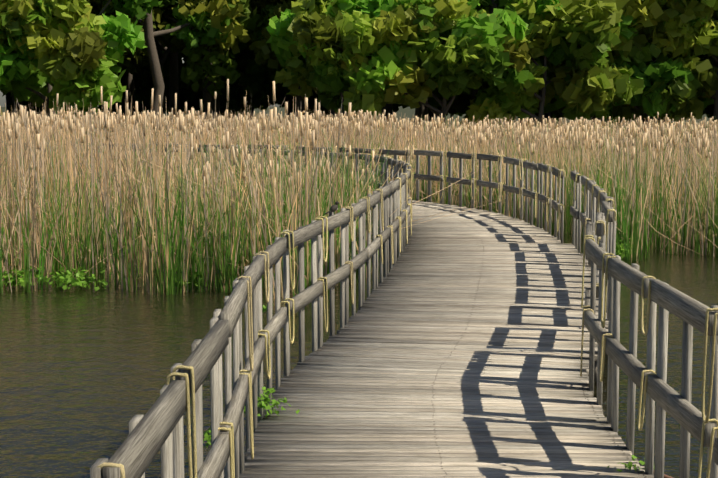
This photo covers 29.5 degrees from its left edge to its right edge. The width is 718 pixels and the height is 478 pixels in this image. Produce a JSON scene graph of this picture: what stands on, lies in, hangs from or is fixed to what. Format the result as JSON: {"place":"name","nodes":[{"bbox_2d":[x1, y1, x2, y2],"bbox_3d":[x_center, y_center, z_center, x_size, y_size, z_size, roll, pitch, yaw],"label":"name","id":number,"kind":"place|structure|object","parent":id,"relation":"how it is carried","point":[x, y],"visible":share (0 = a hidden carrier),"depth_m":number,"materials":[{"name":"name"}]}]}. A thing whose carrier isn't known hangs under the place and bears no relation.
{"place":"outdoors","nodes":[
{"label":"outdoors","id":0,"kind":"place"},
{"bbox_2d":[0,58,401,106],"label":"sky","id":1,"kind":"structure","parent":0,"point":[2,99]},
{"bbox_2d":[0,107,708,138],"bbox_3d":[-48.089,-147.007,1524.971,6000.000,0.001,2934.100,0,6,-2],"label":"forest floor","id":2,"kind":"structure","parent":0,"point":[408,111],"depth_m":255.03,"materials":[{"name":"plant"}]},
{"bbox_2d":[0,0,717,131],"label":"forest foliage","id":3,"kind":"object","parent":2,"relation":"on","point":[372,56],"visible":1,"depth_m":68.62,"materials":[{"name":"green plant"}]},
{"bbox_2d":[6,0,717,132],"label":"tree trunks","id":4,"kind":"object","parent":2,"relation":"on","point":[156,62],"visible":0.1,"depth_m":83.41,"materials":[{"name":"brown plant"}]},
{"bbox_2d":[0,165,717,477],"bbox_3d":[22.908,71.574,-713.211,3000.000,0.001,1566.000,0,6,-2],"label":"water surface","id":5,"kind":"object","parent":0,"point":[85,372],"depth_m":10.79,"materials":[{"name":"liquid"}]},
{"bbox_2d":[1,240,644,471],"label":"leafy weeds","id":6,"kind":"object","parent":5,"relation":"on","point":[67,279],"visible":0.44,"depth_m":14.70,"materials":[{"name":"green plant"}]},
{"bbox_2d":[0,79,717,298],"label":"reeds","id":7,"kind":"object","parent":5,"relation":"on","point":[118,129],"visible":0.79,"depth_m":18.55,"materials":[{"name":"beige plant"}]},
{"bbox_2d":[0,112,717,296],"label":"green cattail shoots","id":8,"kind":"object","parent":5,"relation":"on","point":[226,275],"visible":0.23,"depth_m":16.16,"materials":[{"name":"green plant"}]},
{"bbox_2d":[239,195,653,477],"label":"boardwalk deck","id":9,"kind":"structure","parent":5,"relation":"on","point":[451,348],"depth_m":8.49,"materials":[{"name":"grey wood"}]},
{"bbox_2d":[2,141,717,477],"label":"fence posts","id":10,"kind":"object","parent":9,"relation":"on","point":[172,456],"visible":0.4,"depth_m":7.35,"materials":[{"name":"grey wood"}]},
{"bbox_2d":[2,142,717,477],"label":"handrails","id":11,"kind":"object","parent":10,"relation":"attached to","point":[137,450],"visible":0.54,"depth_m":6.14,"materials":[{"name":"grey wood"}]},
{"bbox_2d":[324,201,338,214],"bbox_3d":[-0.193,-0.226,9.849,0.148,0.091,0.043,-5,8,-43],"label":"bird on rail","id":12,"kind":"object","parent":11,"relation":"on","point":[333,208],"visible":1,"depth_m":9.84,"materials":[{"name":"grey"}]},
{"bbox_2d":[7,144,717,477],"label":"boardwalk rope loops","id":13,"kind":"object","parent":11,"relation":"hanging from","point":[173,374],"visible":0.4,"depth_m":7.05,"materials":[{"name":"beige fabric"}]}
]}

